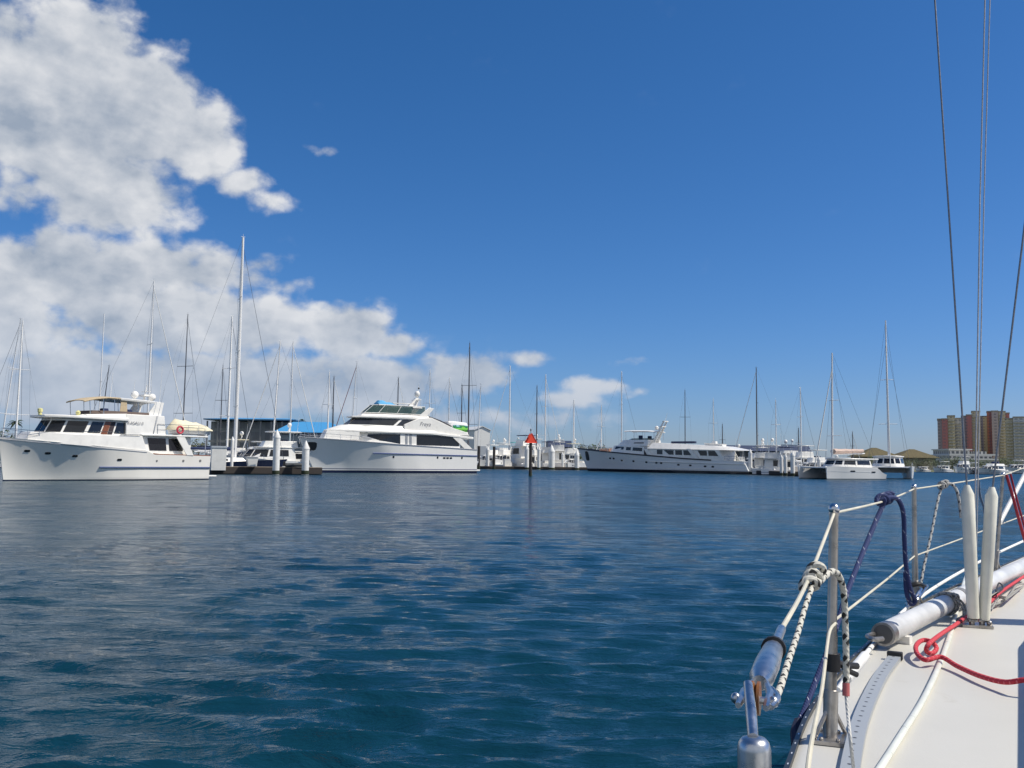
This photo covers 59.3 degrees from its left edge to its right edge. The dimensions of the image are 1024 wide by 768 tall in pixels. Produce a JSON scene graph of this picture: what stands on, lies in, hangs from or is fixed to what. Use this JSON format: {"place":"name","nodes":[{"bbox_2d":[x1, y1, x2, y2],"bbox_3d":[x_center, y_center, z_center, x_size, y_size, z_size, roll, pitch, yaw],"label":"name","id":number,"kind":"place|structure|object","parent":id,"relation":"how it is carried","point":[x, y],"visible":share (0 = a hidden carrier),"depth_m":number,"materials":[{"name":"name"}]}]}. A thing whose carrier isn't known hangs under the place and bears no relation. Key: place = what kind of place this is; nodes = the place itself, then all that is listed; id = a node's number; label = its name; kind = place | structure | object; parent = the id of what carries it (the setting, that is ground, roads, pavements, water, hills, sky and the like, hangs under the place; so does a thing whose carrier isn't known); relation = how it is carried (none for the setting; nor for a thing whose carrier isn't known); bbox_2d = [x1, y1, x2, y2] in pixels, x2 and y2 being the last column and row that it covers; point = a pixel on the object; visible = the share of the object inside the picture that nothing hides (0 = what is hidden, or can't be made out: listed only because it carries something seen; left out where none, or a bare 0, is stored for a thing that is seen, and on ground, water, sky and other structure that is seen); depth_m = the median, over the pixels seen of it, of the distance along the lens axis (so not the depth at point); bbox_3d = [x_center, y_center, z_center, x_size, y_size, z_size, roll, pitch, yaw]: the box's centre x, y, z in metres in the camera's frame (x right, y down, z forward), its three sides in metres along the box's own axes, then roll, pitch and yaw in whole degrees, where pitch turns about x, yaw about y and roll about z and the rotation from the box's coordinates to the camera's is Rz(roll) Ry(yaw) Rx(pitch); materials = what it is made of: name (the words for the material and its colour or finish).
{"place":"outdoors","nodes":[
{"label":"outdoors","id":0,"kind":"place"},
{"bbox_2d":[0,468,1023,767],"bbox_3d":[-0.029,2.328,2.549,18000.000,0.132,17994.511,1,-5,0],"label":"water","id":1,"kind":"structure","parent":0,"point":[536,618],"depth_m":12.74,"materials":[{"name":"liquid"}]},
{"bbox_2d":[0,321,29,467],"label":"sailboat","id":2,"kind":"object","parent":1,"relation":"on","point":[18,393],"visible":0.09,"depth_m":150.37,"materials":[{"name":"white metal"}]},
{"bbox_2d":[0,319,39,433],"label":"sailboat","id":3,"kind":"object","parent":1,"relation":"on","point":[11,377],"visible":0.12,"depth_m":158.26,"materials":[{"name":"white metal"}]},
{"bbox_2d":[0,366,215,480],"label":"motor yacht","id":4,"kind":"object","parent":1,"relation":"on","point":[123,443],"visible":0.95,"depth_m":76.87,"materials":[{"name":"white plastic"}]},
{"bbox_2d":[165,419,212,435],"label":"covered dinghy","id":5,"kind":"object","parent":4,"relation":"on","point":[203,430],"visible":0.9,"depth_m":83.55,"materials":[{"name":"beige fabric"}]},
{"bbox_2d":[95,280,191,450],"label":"sailboat","id":6,"kind":"object","parent":1,"relation":"on","point":[152,304],"visible":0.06,"depth_m":140.78,"materials":[{"name":"white metal"}]},
{"bbox_2d":[166,314,204,444],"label":"sailboat","id":7,"kind":"object","parent":1,"relation":"on","point":[185,372],"visible":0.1,"depth_m":165.81,"materials":[{"name":"white plastic"}]},
{"bbox_2d":[204,365,229,453],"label":"sailboat","id":8,"kind":"object","parent":1,"relation":"on","point":[221,400],"visible":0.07,"depth_m":172.09,"materials":[{"name":"white plastic"}]},
{"bbox_2d":[193,427,248,454],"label":"cabin cruiser","id":9,"kind":"object","parent":1,"relation":"on","point":[238,447],"visible":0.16,"depth_m":150.00,"materials":[{"name":"white plastic"}]},
{"bbox_2d":[190,317,252,454],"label":"sailboat","id":10,"kind":"object","parent":1,"relation":"on","point":[228,407],"visible":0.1,"depth_m":136.30,"materials":[{"name":"white plastic"}]},
{"bbox_2d":[175,237,286,466],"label":"sailboat","id":11,"kind":"object","parent":1,"relation":"on","point":[239,462],"visible":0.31,"depth_m":124.33,"materials":[{"name":"white plastic"}]},
{"bbox_2d":[230,437,233,465],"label":"dock pile","id":12,"kind":"object","parent":1,"relation":"in","point":[232,452],"visible":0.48,"depth_m":116.99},
{"bbox_2d":[208,421,311,466],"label":"cabin cruiser","id":13,"kind":"object","parent":1,"relation":"on","point":[264,448],"visible":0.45,"depth_m":132.19,"materials":[{"name":"white plastic"}]},
{"bbox_2d":[209,466,321,474],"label":"floating dock","id":14,"kind":"object","parent":1,"relation":"on","point":[267,470],"visible":0.83,"depth_m":114.56,"materials":[{"name":"brown wood"}]},
{"bbox_2d":[210,446,226,470],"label":"dock box","id":15,"kind":"object","parent":14,"relation":"on","point":[218,458],"visible":1,"depth_m":111.63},
{"bbox_2d":[246,456,257,465],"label":"dock box","id":16,"kind":"object","parent":14,"relation":"on","point":[252,461],"visible":1,"depth_m":113.19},
{"bbox_2d":[283,461,309,466],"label":"inflatable dinghy","id":17,"kind":"object","parent":14,"relation":"on","point":[285,464],"visible":0.62,"depth_m":116.35,"materials":[{"name":"grey rubber"}]},
{"bbox_2d":[242,338,309,449],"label":"sailboat","id":18,"kind":"object","parent":1,"relation":"on","point":[274,424],"visible":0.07,"depth_m":150.25,"materials":[{"name":"white metal"}]},
{"bbox_2d":[272,430,280,474],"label":"dock pile","id":19,"kind":"object","parent":1,"relation":"in","point":[276,453],"visible":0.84,"depth_m":112.31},
{"bbox_2d":[249,341,314,443],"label":"sailboat","id":20,"kind":"object","parent":1,"relation":"on","point":[291,378],"visible":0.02,"depth_m":160.67,"materials":[{"name":"white metal"}]},
{"bbox_2d":[295,451,301,461],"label":"cabin cruiser","id":21,"kind":"object","parent":1,"relation":"on","point":[298,454],"depth_m":139.85,"materials":[{"name":"white plastic"}]},
{"bbox_2d":[301,441,309,474],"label":"dock pile","id":22,"kind":"object","parent":1,"relation":"in","point":[305,459],"visible":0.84,"depth_m":115.20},
{"bbox_2d":[317,370,333,435],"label":"sailboat","id":23,"kind":"object","parent":1,"relation":"on","point":[329,388],"visible":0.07,"depth_m":185.20,"materials":[{"name":"white metal"}]},
{"bbox_2d":[313,376,344,426],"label":"sailboat","id":24,"kind":"object","parent":1,"relation":"on","point":[333,403],"visible":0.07,"depth_m":196.39,"materials":[{"name":"white plastic"}]},
{"bbox_2d":[336,361,368,425],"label":"sailboat","id":25,"kind":"object","parent":1,"relation":"on","point":[353,392],"visible":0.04,"depth_m":178.43,"materials":[{"name":"white plastic"}]},
{"bbox_2d":[298,386,479,472],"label":"motor yacht","id":26,"kind":"object","parent":1,"relation":"on","point":[380,436],"visible":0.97,"depth_m":140.34,"materials":[{"name":"white plastic"}]},
{"bbox_2d":[443,421,467,431],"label":"deck tender","id":27,"kind":"object","parent":26,"relation":"on","point":[462,426],"visible":0.67,"depth_m":148.73,"materials":[{"name":"white plastic"}]},
{"bbox_2d":[435,376,459,421],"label":"sailboat","id":28,"kind":"object","parent":1,"relation":"on","point":[449,400],"visible":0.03,"depth_m":215.10,"materials":[{"name":"white plastic"}]},
{"bbox_2d":[459,342,477,463],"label":"sailboat","id":29,"kind":"object","parent":1,"relation":"on","point":[468,385],"visible":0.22,"depth_m":200.50,"materials":[{"name":"white plastic"}]},
{"bbox_2d":[477,446,479,468],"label":"dock pile","id":30,"kind":"object","parent":1,"relation":"in","point":[478,456],"visible":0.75,"depth_m":223.97,"materials":[{"name":"brown wood"}]},
{"bbox_2d":[469,385,503,465],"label":"sailboat","id":31,"kind":"object","parent":1,"relation":"on","point":[490,463],"visible":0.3,"depth_m":235.58,"materials":[{"name":"white plastic"}]},
{"bbox_2d":[480,435,497,465],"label":"cabin cruiser","id":32,"kind":"object","parent":1,"relation":"on","point":[483,461],"visible":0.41,"depth_m":234.20,"materials":[{"name":"white plastic"}]},
{"bbox_2d":[492,439,514,465],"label":"cabin cruiser","id":33,"kind":"object","parent":1,"relation":"on","point":[501,457],"visible":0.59,"depth_m":236.99,"materials":[{"name":"white plastic"}]},
{"bbox_2d":[488,366,537,462],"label":"sailboat","id":34,"kind":"object","parent":1,"relation":"on","point":[509,411],"visible":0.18,"depth_m":245.06,"materials":[{"name":"white plastic"}]},
{"bbox_2d":[510,435,535,465],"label":"cabin cruiser","id":35,"kind":"object","parent":1,"relation":"on","point":[517,453],"visible":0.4,"depth_m":241.35,"materials":[{"name":"white plastic"}]},
{"bbox_2d":[524,445,528,469],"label":"dock pile","id":36,"kind":"object","parent":1,"relation":"in","point":[526,467],"visible":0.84,"depth_m":226.29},
{"bbox_2d":[521,443,536,466],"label":"cabin cruiser","id":37,"kind":"object","parent":1,"relation":"on","point":[534,455],"visible":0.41,"depth_m":233.01,"materials":[{"name":"white plastic"}]},
{"bbox_2d":[524,429,536,475],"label":"channel marker","id":38,"kind":"object","parent":1,"relation":"in","point":[530,439],"visible":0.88,"depth_m":126.45,"materials":[{"name":"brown wood"}]},
{"bbox_2d":[519,387,545,449],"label":"sailboat","id":39,"kind":"object","parent":1,"relation":"on","point":[536,418],"visible":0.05,"depth_m":249.97,"materials":[{"name":"white plastic"}]},
{"bbox_2d":[480,466,587,469],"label":"floating dock","id":40,"kind":"object","parent":1,"relation":"on","point":[533,468],"visible":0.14,"depth_m":227.13,"materials":[{"name":"brown wood"}]},
{"bbox_2d":[537,447,540,469],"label":"dock pile","id":41,"kind":"object","parent":1,"relation":"in","point":[538,457],"visible":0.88,"depth_m":226.91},
{"bbox_2d":[540,441,549,466],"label":"cabin cruiser","id":42,"kind":"object","parent":1,"relation":"on","point":[544,454],"visible":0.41,"depth_m":235.85,"materials":[{"name":"white plastic"}]},
{"bbox_2d":[531,375,559,446],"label":"sailboat","id":43,"kind":"object","parent":1,"relation":"on","point":[545,411],"visible":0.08,"depth_m":256.41,"materials":[{"name":"white plastic"}]},
{"bbox_2d":[548,445,554,469],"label":"dock pile","id":44,"kind":"object","parent":1,"relation":"in","point":[551,460],"visible":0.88,"depth_m":227.60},
{"bbox_2d":[553,430,566,466],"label":"cabin cruiser","id":45,"kind":"object","parent":1,"relation":"on","point":[559,449],"visible":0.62,"depth_m":234.65,"materials":[{"name":"white plastic"}]},
{"bbox_2d":[566,448,580,466],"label":"cabin cruiser","id":46,"kind":"object","parent":1,"relation":"on","point":[570,462],"visible":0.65,"depth_m":235.41,"materials":[{"name":"white plastic"}]},
{"bbox_2d":[564,400,584,447],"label":"sailboat","id":47,"kind":"object","parent":1,"relation":"on","point":[573,423],"visible":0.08,"depth_m":261.97,"materials":[{"name":"white plastic"}]},
{"bbox_2d":[565,439,585,466],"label":"cabin cruiser","id":48,"kind":"object","parent":1,"relation":"on","point":[568,451],"visible":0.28,"depth_m":254.94,"materials":[{"name":"white plastic"}]},
{"bbox_2d":[574,451,578,469],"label":"dock pile","id":49,"kind":"object","parent":1,"relation":"in","point":[576,460],"visible":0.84,"depth_m":228.66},
{"bbox_2d":[596,405,605,446],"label":"sailboat","id":50,"kind":"object","parent":1,"relation":"on","point":[601,426],"visible":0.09,"depth_m":267.86,"materials":[{"name":"white metal"}]},
{"bbox_2d":[596,372,637,441],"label":"sailboat","id":51,"kind":"object","parent":1,"relation":"on","point":[621,409],"visible":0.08,"depth_m":262.25,"materials":[{"name":"white plastic"}]},
{"bbox_2d":[577,415,753,474],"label":"motor yacht","id":52,"kind":"object","parent":1,"relation":"on","point":[650,454],"visible":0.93,"depth_m":192.63,"materials":[{"name":"white plastic"}]},
{"bbox_2d":[704,441,725,445],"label":"deck tender","id":53,"kind":"object","parent":52,"relation":"on","point":[714,443],"visible":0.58,"depth_m":186.46,"materials":[{"name":"grey paint"}]},
{"bbox_2d":[736,367,758,445],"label":"sailboat","id":54,"kind":"object","parent":1,"relation":"on","point":[757,428],"visible":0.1,"depth_m":205.29,"materials":[{"name":"white plastic"}]},
{"bbox_2d":[748,449,751,473],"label":"dock pile","id":55,"kind":"object","parent":1,"relation":"in","point":[750,460],"visible":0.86,"depth_m":179.10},
{"bbox_2d":[752,438,768,474],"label":"cabin cruiser","id":56,"kind":"object","parent":1,"relation":"on","point":[759,460],"visible":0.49,"depth_m":180.02,"materials":[{"name":"white plastic"}]},
{"bbox_2d":[761,432,780,474],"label":"cabin cruiser","id":57,"kind":"object","parent":1,"relation":"on","point":[770,462],"visible":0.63,"depth_m":174.18,"materials":[{"name":"white plastic"}]},
{"bbox_2d":[770,400,781,451],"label":"sailboat","id":58,"kind":"object","parent":1,"relation":"on","point":[775,424],"visible":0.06,"depth_m":209.97,"materials":[{"name":"white metal"}]},
{"bbox_2d":[756,470,797,475],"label":"floating dock","id":59,"kind":"object","parent":1,"relation":"on","point":[758,472],"visible":0.24,"depth_m":168.66,"materials":[{"name":"brown wood"}]},
{"bbox_2d":[780,455,782,475],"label":"dock pile","id":60,"kind":"object","parent":1,"relation":"in","point":[781,465],"visible":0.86,"depth_m":164.17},
{"bbox_2d":[773,433,798,470],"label":"cabin cruiser","id":61,"kind":"object","parent":1,"relation":"on","point":[788,462],"visible":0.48,"depth_m":172.36,"materials":[{"name":"white plastic"}]},
{"bbox_2d":[784,454,787,475],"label":"dock pile","id":62,"kind":"object","parent":1,"relation":"in","point":[785,465],"visible":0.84,"depth_m":162.68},
{"bbox_2d":[780,434,797,454],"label":"cabin cruiser","id":63,"kind":"object","parent":1,"relation":"on","point":[787,452],"visible":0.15,"depth_m":213.41,"materials":[{"name":"white plastic"}]},
{"bbox_2d":[790,451,794,475],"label":"dock pile","id":64,"kind":"object","parent":1,"relation":"in","point":[792,462],"visible":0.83,"depth_m":160.63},
{"bbox_2d":[780,387,814,462],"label":"sailboat","id":65,"kind":"object","parent":1,"relation":"on","point":[800,443],"visible":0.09,"depth_m":199.78,"materials":[{"name":"white plastic"}]},
{"bbox_2d":[795,445,813,465],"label":"cabin cruiser","id":66,"kind":"object","parent":1,"relation":"on","point":[806,455],"visible":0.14,"depth_m":203.85,"materials":[{"name":"white plastic"}]},
{"bbox_2d":[795,450,826,470],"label":"cabin cruiser","id":67,"kind":"object","parent":1,"relation":"on","point":[812,459],"visible":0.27,"depth_m":167.24,"materials":[{"name":"white plastic"}]},
{"bbox_2d":[798,353,886,479],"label":"sailing catamaran","id":68,"kind":"object","parent":1,"relation":"on","point":[848,468],"visible":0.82,"depth_m":136.49,"materials":[{"name":"white plastic"}]},
{"bbox_2d":[731,0,1023,767],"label":"sailing yacht","id":69,"kind":"object","parent":1,"relation":"on","point":[964,720],"visible":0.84,"depth_m":2.68,"materials":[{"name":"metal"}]},
{"bbox_2d":[776,561,854,767],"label":"dock line","id":70,"kind":"object","parent":69,"relation":"attached to","point":[814,576],"visible":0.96,"depth_m":1.75,"materials":[{"name":"white fabric"}]},
{"bbox_2d":[790,491,916,745],"bbox_3d":[1.157,0.724,3.041,0.088,0.703,1.225,-3,-6,38],"label":"dock line","id":71,"kind":"object","parent":69,"relation":"attached to","point":[888,497],"visible":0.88,"depth_m":3.29,"materials":[{"name":"blue fabric"}]},
{"bbox_2d":[875,575,964,767],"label":"deck hose","id":72,"kind":"object","parent":69,"relation":"on","point":[885,759],"visible":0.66,"depth_m":2.55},
{"bbox_2d":[911,582,928,601],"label":"snatch block","id":73,"kind":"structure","parent":69,"relation":"attached to","point":[920,592],"depth_m":4.47,"materials":[{"name":"silver metal"}]},
{"bbox_2d":[920,479,961,582],"bbox_3d":[2.318,0.795,4.857,0.113,0.551,0.515,-3,-6,39],"label":"dock line","id":74,"kind":"object","parent":69,"relation":"hanging from","point":[945,483],"visible":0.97,"depth_m":4.96,"materials":[{"name":"white fabric"}]},
{"bbox_2d":[865,558,1023,645],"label":"spinnaker pole","id":75,"kind":"object","parent":69,"relation":"on","point":[900,628],"visible":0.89,"depth_m":3.76,"materials":[{"name":"paint"}]},
{"bbox_2d":[934,591,968,620],"bbox_3d":[2.031,1.022,4.148,0.177,0.119,0.150,-3,-6,34],"label":"lashing","id":76,"kind":"object","parent":75,"relation":"attached to","point":[957,600],"visible":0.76,"depth_m":4.15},
{"bbox_2d":[913,575,1023,684],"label":"red rope","id":77,"kind":"object","parent":69,"relation":"on","point":[933,652],"visible":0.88,"depth_m":3.18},
{"bbox_2d":[978,480,983,513],"bbox_3d":[3.060,0.765,5.859,0.047,0.291,0.026,1,-5,0],"label":"grey strap","id":78,"kind":"object","parent":69,"relation":"hanging from","point":[980,496],"visible":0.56,"depth_m":5.86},
{"bbox_2d":[991,580,1023,610],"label":"cord tangle","id":79,"kind":"object","parent":69,"relation":"on","point":[1011,594],"visible":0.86,"depth_m":4.61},
{"bbox_2d":[1005,474,1023,541],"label":"red strap","id":80,"kind":"object","parent":69,"relation":"hanging from","point":[1012,494],"visible":0.98,"depth_m":6.26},
{"bbox_2d":[868,320,914,478],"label":"sailing catamaran","id":81,"kind":"object","parent":1,"relation":"on","point":[889,463],"visible":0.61,"depth_m":150.92,"materials":[{"name":"white plastic"}]},
{"bbox_2d":[915,466,930,471],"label":"cabin cruiser","id":82,"kind":"object","parent":1,"relation":"on","point":[921,469],"visible":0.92,"depth_m":315.63,"materials":[{"name":"white plastic"}]},
{"bbox_2d":[933,461,953,472],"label":"cabin cruiser","id":83,"kind":"object","parent":1,"relation":"on","point":[945,469],"visible":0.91,"depth_m":313.75,"materials":[{"name":"white plastic"}]},
{"bbox_2d":[953,453,969,472],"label":"cabin cruiser","id":84,"kind":"object","parent":1,"relation":"on","point":[959,467],"visible":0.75,"depth_m":297.44,"materials":[{"name":"white plastic"}]},
{"bbox_2d":[967,462,979,473],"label":"cabin cruiser","id":85,"kind":"object","parent":1,"relation":"on","point":[970,470],"visible":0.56,"depth_m":259.57,"materials":[{"name":"white plastic"}]},
{"bbox_2d":[977,462,1011,473],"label":"cabin cruiser","id":86,"kind":"object","parent":1,"relation":"on","point":[989,469],"visible":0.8,"depth_m":259.20,"materials":[{"name":"white plastic"}]},
{"bbox_2d":[1005,460,1023,473],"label":"cabin cruiser","id":87,"kind":"object","parent":1,"relation":"on","point":[1012,467],"visible":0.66,"depth_m":296.42,"materials":[{"name":"white plastic"}]},
{"bbox_2d":[0,0,1023,460],"label":"sky","id":88,"kind":"structure","parent":0,"point":[677,198],"materials":[{"name":"blue"}]},
{"bbox_2d":[895,449,938,469],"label":"hip roof house","id":89,"kind":"structure","parent":0,"point":[912,454],"depth_m":371.71,"materials":[{"name":"brown"}]},
{"bbox_2d":[937,415,961,448],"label":"apartment tower","id":90,"kind":"structure","parent":0,"point":[949,431],"depth_m":896.69,"materials":[{"name":"concrete"}]},
{"bbox_2d":[931,449,998,468],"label":"terraced building","id":91,"kind":"structure","parent":0,"point":[954,453],"depth_m":523.81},
{"bbox_2d":[961,411,980,450],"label":"apartment tower","id":92,"kind":"structure","parent":0,"point":[969,425],"depth_m":927.36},
{"bbox_2d":[991,410,1009,463],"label":"apartment tower","id":93,"kind":"structure","parent":0,"point":[995,414],"depth_m":939.57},
{"bbox_2d":[1005,416,1023,463],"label":"apartment tower","id":94,"kind":"structure","parent":0,"point":[1014,428],"depth_m":855.50,"materials":[{"name":"concrete"}]},
{"bbox_3d":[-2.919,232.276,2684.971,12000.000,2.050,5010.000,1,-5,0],"label":"shore ground","id":95,"kind":"structure","parent":0,"visible":0},
{"bbox_2d":[191,439,208,454],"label":"broadleaf tree","id":96,"kind":"object","parent":95,"relation":"on","point":[200,444],"visible":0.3,"depth_m":283.59,"materials":[{"name":"green plant"}]},
{"bbox_2d":[203,418,304,454],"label":"shed","id":97,"kind":"object","parent":95,"relation":"on","point":[261,427],"visible":0.47,"depth_m":265.58,"materials":[{"name":"blue metal"}]},
{"bbox_2d":[276,422,337,450],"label":"marina building","id":98,"kind":"structure","parent":95,"relation":"on","point":[305,427],"depth_m":247.88,"materials":[{"name":"blue metal"}]},
{"bbox_2d":[462,426,490,455],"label":"shed","id":99,"kind":"object","parent":95,"relation":"on","point":[484,435],"visible":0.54,"depth_m":286.80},
{"bbox_2d":[546,441,571,450],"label":"warehouse","id":100,"kind":"structure","parent":95,"relation":"on","point":[549,443],"depth_m":293.08,"materials":[{"name":"blue metal"}]},
{"bbox_2d":[726,445,811,460],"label":"warehouse","id":101,"kind":"structure","parent":95,"relation":"on","point":[773,449],"depth_m":300.34,"materials":[{"name":"blue metal"}]},
{"bbox_2d":[847,448,897,463],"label":"hip roof house","id":102,"kind":"structure","parent":95,"relation":"on","point":[875,451],"depth_m":353.82,"materials":[{"name":"brown"}]},
{"bbox_2d":[923,457,936,467],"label":"broadleaf tree","id":103,"kind":"object","parent":95,"relation":"on","point":[929,460],"visible":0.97,"depth_m":336.59,"materials":[{"name":"green plant"}]},
{"bbox_2d":[980,411,992,458],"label":"apartment tower","id":104,"kind":"structure","parent":95,"relation":"on","point":[986,433],"depth_m":963.80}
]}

